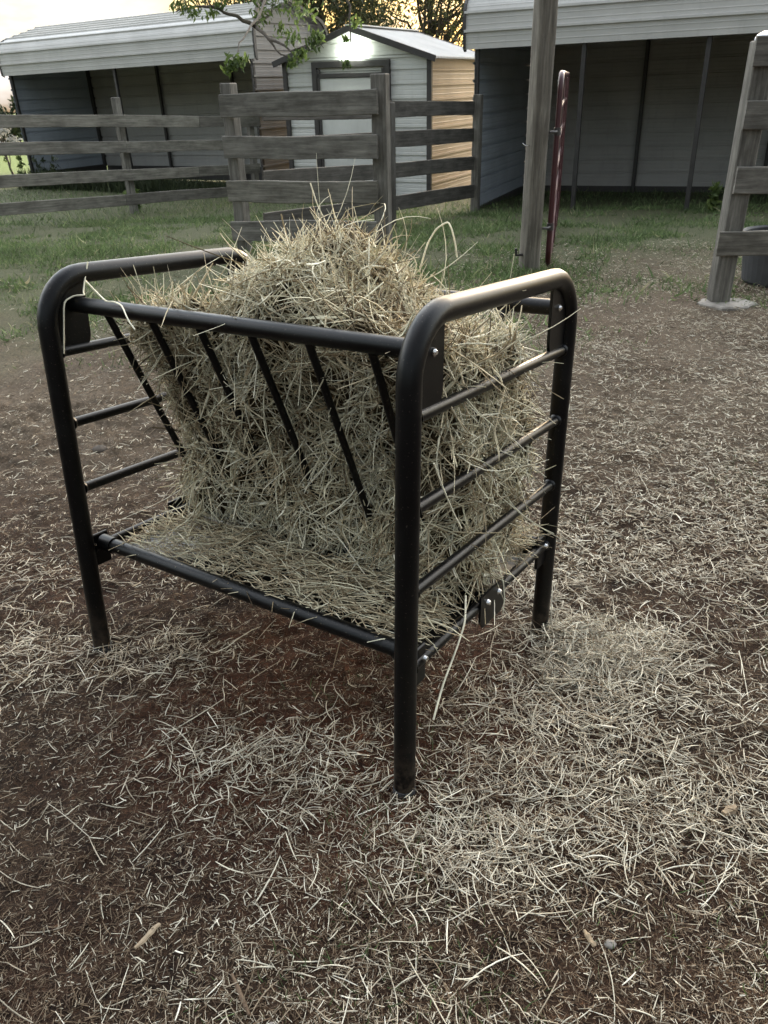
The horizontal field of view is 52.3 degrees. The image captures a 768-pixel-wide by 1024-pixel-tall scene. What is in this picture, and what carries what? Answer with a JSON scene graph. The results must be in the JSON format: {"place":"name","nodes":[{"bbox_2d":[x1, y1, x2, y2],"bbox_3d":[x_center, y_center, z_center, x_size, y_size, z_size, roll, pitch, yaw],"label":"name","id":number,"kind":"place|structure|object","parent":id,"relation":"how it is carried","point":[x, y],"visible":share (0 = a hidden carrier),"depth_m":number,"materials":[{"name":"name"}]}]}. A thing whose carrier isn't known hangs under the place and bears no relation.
{"place":"outdoors","nodes":[
{"label":"outdoors","id":0,"kind":"place"},
{"bbox_2d":[0,0,473,112],"label":"sky","id":1,"kind":"structure","parent":0,"point":[16,16],"materials":[{"name":"white"}]},
{"bbox_2d":[0,113,767,1023],"bbox_3d":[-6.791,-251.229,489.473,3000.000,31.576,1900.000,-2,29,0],"label":"ground","id":2,"kind":"structure","parent":0,"point":[18,377],"depth_m":2.10,"materials":[{"name":"soil"}]},
{"bbox_2d":[0,128,22,174],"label":"pale bush","id":3,"kind":"object","parent":2,"relation":"on","point":[3,131],"visible":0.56,"depth_m":21.54,"materials":[{"name":"green plant"}]},
{"bbox_2d":[0,95,23,141],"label":"field bush","id":4,"kind":"object","parent":2,"relation":"on","point":[15,131],"visible":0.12,"depth_m":39.44,"materials":[{"name":"green plant"}]},
{"bbox_2d":[3,155,25,188],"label":"weed","id":5,"kind":"object","parent":2,"relation":"on","point":[19,159],"visible":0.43,"depth_m":18.75,"materials":[{"name":"green plant"}]},
{"bbox_2d":[31,155,60,190],"bbox_3d":[-7.797,-7.925,18.015,0.490,1.016,0.783,20,35,33],"label":"weed","id":6,"kind":"object","parent":2,"relation":"on","point":[45,169],"visible":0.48,"depth_m":18.02,"materials":[{"name":"green plant"}]},
{"bbox_2d":[92,445,107,452],"bbox_3d":[-1.403,-0.308,3.861,0.075,0.047,0.062,-15,31,-22],"label":"stone","id":7,"kind":"object","parent":2,"relation":"on","point":[99,448],"visible":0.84,"depth_m":3.84,"materials":[{"name":"grey stone"}]},
{"bbox_2d":[16,167,227,193],"bbox_3d":[-5.657,-7.431,17.600,8.026,0.532,1.655,15,33,27],"label":"weed strip","id":8,"kind":"object","parent":2,"relation":"on","point":[155,185],"visible":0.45,"depth_m":17.14,"materials":[{"name":"green plant"}]},
{"bbox_2d":[0,97,259,215],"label":"wooden fence","id":9,"kind":"object","parent":2,"relation":"on","point":[118,120],"visible":0.82,"depth_m":12.54,"materials":[{"name":"grey wood"}]},
{"bbox_2d":[122,188,142,208],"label":"weed","id":10,"kind":"object","parent":2,"relation":"on","point":[125,192],"visible":0.09,"depth_m":13.74,"materials":[{"name":"green plant"}]},
{"bbox_2d":[134,923,160,948],"bbox_3d":[-0.447,0.801,1.478,0.013,0.009,0.062,15,30,28],"label":"wood chip","id":11,"kind":"object","parent":2,"relation":"on","point":[149,933],"visible":1,"depth_m":1.48,"materials":[{"name":"beige wood"}]},
{"bbox_2d":[0,0,327,180],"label":"loafing shed","id":12,"kind":"structure","parent":2,"relation":"on","point":[166,63],"depth_m":18.01,"materials":[{"name":"metal"}]},
{"bbox_2d":[231,973,249,1015],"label":"twig","id":13,"kind":"object","parent":2,"relation":"on","point":[239,991],"visible":1,"depth_m":1.37,"materials":[{"name":"brown wood"}]},
{"bbox_2d":[169,0,364,77],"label":"overhanging tree","id":14,"kind":"object","parent":2,"relation":"on","point":[317,37],"visible":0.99,"depth_m":12.98,"materials":[{"name":"green plant"}]},
{"bbox_2d":[169,0,407,33],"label":"shade tree","id":15,"kind":"object","parent":2,"relation":"on","point":[339,12],"visible":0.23,"depth_m":17.71,"materials":[{"name":"green plant"}]},
{"bbox_2d":[218,73,392,254],"bbox_3d":[-0.769,-3.244,7.634,1.776,1.772,0.216,12,32,23],"label":"wooden fence","id":16,"kind":"object","parent":2,"relation":"on","point":[239,148],"visible":0.85,"depth_m":7.44,"materials":[{"name":"grey wood"}]},
{"bbox_2d":[36,247,577,798],"bbox_3d":[-0.192,-0.107,2.227,1.159,1.142,0.855,15,28,30],"label":"hay feeder","id":17,"kind":"object","parent":2,"relation":"on","point":[416,351],"visible":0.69,"depth_m":1.98,"materials":[{"name":"black metal"}]},
{"bbox_2d":[63,262,87,353],"bbox_3d":[-0.801,-0.536,2.057,0.036,0.224,0.119,15,28,30],"label":"hay stalk","id":18,"kind":"object","parent":17,"relation":"hanging from","point":[83,294],"visible":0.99,"depth_m":2.05,"materials":[{"name":"beige plant"}]},
{"bbox_2d":[85,280,135,329],"bbox_3d":[-0.670,-0.515,1.936,0.198,0.095,0.024,22,37,36],"label":"hay stalk","id":19,"kind":"object","parent":17,"relation":"on","point":[113,302],"visible":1,"depth_m":1.95,"materials":[{"name":"beige plant"}]},
{"bbox_2d":[100,154,580,669],"bbox_3d":[-0.138,-0.258,2.119,1.285,1.300,0.856,15,28,30],"label":"hay heap","id":20,"kind":"object","parent":17,"relation":"on","point":[342,281],"visible":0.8,"depth_m":1.96,"materials":[{"name":"beige plant"}]},
{"bbox_2d":[310,183,328,231],"bbox_3d":[-0.155,-0.739,1.921,0.044,0.131,0.010,-8,30,-12],"label":"hay stalk","id":21,"kind":"object","parent":20,"relation":"on","point":[318,205],"visible":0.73,"depth_m":1.91,"materials":[{"name":"beige plant"}]},
{"bbox_2d":[418,222,457,271],"bbox_3d":[0.139,-0.680,2.009,0.104,0.127,0.011,8,30,17],"label":"hay stalk","id":22,"kind":"object","parent":20,"relation":"on","point":[432,236],"visible":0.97,"depth_m":2.00,"materials":[{"name":"beige plant"}]},
{"bbox_2d":[433,463,461,528],"bbox_3d":[0.139,-0.029,1.661,0.008,0.217,0.134,16,33,28],"label":"hay stalk","id":23,"kind":"object","parent":20,"relation":"attached to","point":[446,496],"visible":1,"depth_m":1.64,"materials":[{"name":"beige plant"}]},
{"bbox_2d":[432,595,466,719],"bbox_3d":[0.167,0.347,1.880,0.022,0.180,0.266,9,31,19],"label":"hay stalk","id":24,"kind":"object","parent":17,"relation":"hanging from","point":[447,672],"visible":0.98,"depth_m":1.86,"materials":[{"name":"beige plant"}]},
{"bbox_2d":[261,94,482,225],"bbox_3d":[0.120,-4.392,10.166,0.202,1.820,4.989,16,33,29],"label":"wooden fence","id":25,"kind":"object","parent":2,"relation":"on","point":[409,138],"visible":0.69,"depth_m":10.46,"materials":[{"name":"grey wood"}]},
{"bbox_2d":[272,24,474,195],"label":"garden shed","id":26,"kind":"structure","parent":2,"relation":"on","point":[416,65],"depth_m":14.29,"materials":[{"name":"white metal"}]},
{"bbox_2d":[320,77,372,180],"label":"door","id":27,"kind":"structure","parent":26,"relation":"in","point":[330,127],"depth_m":14.50,"materials":[{"name":"white metal"}]},
{"bbox_2d":[340,43,360,57],"bbox_3d":[-0.577,-8.208,13.907,0.400,0.225,0.112,13,32,24],"label":"flood lamp","id":28,"kind":"object","parent":26,"relation":"attached to","point":[355,50],"visible":0.97,"depth_m":13.86,"materials":[{"name":"white"}]},
{"bbox_2d":[0,239,767,1023],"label":"hay litter","id":29,"kind":"object","parent":2,"relation":"on","point":[458,831],"visible":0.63,"depth_m":1.87,"materials":[{"name":"beige plant"}]},
{"bbox_2d":[324,0,474,50],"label":"shade tree","id":30,"kind":"object","parent":2,"relation":"on","point":[435,27],"visible":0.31,"depth_m":20.92,"materials":[{"name":"green plant"}]},
{"bbox_2d":[515,0,557,271],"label":"wooden pole","id":31,"kind":"object","parent":2,"relation":"on","point":[544,26],"visible":0.93,"depth_m":6.43,"materials":[{"name":"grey wood"}]},
{"bbox_2d":[542,70,569,264],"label":"metal gate","id":32,"kind":"structure","parent":31,"relation":"attached to","point":[558,132],"depth_m":6.86,"materials":[{"name":"brown metal"}]},
{"bbox_2d":[583,929,595,946],"bbox_3d":[0.387,0.803,1.474,0.012,0.008,0.034,-12,34,-19],"label":"wood chip","id":33,"kind":"object","parent":2,"relation":"on","point":[589,938],"visible":1,"depth_m":1.47,"materials":[{"name":"beige wood"}]},
{"bbox_2d":[451,585,738,747],"bbox_3d":[0.672,0.419,2.343,0.718,0.268,0.840,14,32,26],"label":"hay tuft","id":34,"kind":"object","parent":2,"relation":"on","point":[589,643],"visible":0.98,"depth_m":2.33,"materials":[{"name":"beige plant"}]},
{"bbox_2d":[604,939,616,949],"bbox_3d":[0.425,0.812,1.469,0.021,0.014,0.019,-20,34,-30],"label":"stone","id":35,"kind":"object","parent":2,"relation":"on","point":[609,943],"visible":1,"depth_m":1.47,"materials":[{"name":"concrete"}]},
{"bbox_2d":[463,0,767,209],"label":"loafing shed","id":36,"kind":"structure","parent":2,"relation":"on","point":[654,91],"depth_m":13.65,"materials":[{"name":"metal"}]},
{"bbox_2d":[705,181,724,212],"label":"weed","id":37,"kind":"object","parent":2,"relation":"on","point":[713,201],"visible":0.93,"depth_m":10.89,"materials":[{"name":"green plant"}]},
{"bbox_2d":[697,298,756,310],"bbox_3d":[2.611,-1.574,5.955,0.425,0.060,0.344,-2,29,0],"label":"concrete pad","id":38,"kind":"object","parent":2,"relation":"on","point":[727,306],"visible":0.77,"depth_m":5.88,"materials":[{"name":"grey concrete"}]},
{"bbox_2d":[721,804,737,815],"bbox_3d":[0.785,0.679,1.778,0.040,0.015,0.026,-13,31,-27],"label":"wood chip","id":39,"kind":"object","parent":2,"relation":"on","point":[724,812],"visible":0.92,"depth_m":1.77,"materials":[{"name":"beige wood"}]},
{"bbox_2d":[706,31,767,301],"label":"wooden fence","id":40,"kind":"object","parent":2,"relation":"on","point":[745,178],"visible":0.88,"depth_m":5.50,"materials":[{"name":"wood"}]},
{"bbox_2d":[741,225,767,287],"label":"rubber tub","id":41,"kind":"object","parent":2,"relation":"on","point":[754,269],"visible":0.65,"depth_m":6.32,"materials":[{"name":"grey rubber"}]},
{"bbox_2d":[0,179,767,1023],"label":"grass","id":42,"kind":"structure","parent":0,"point":[72,245],"depth_m":8.49,"materials":[{"name":"green plant"}]}
]}

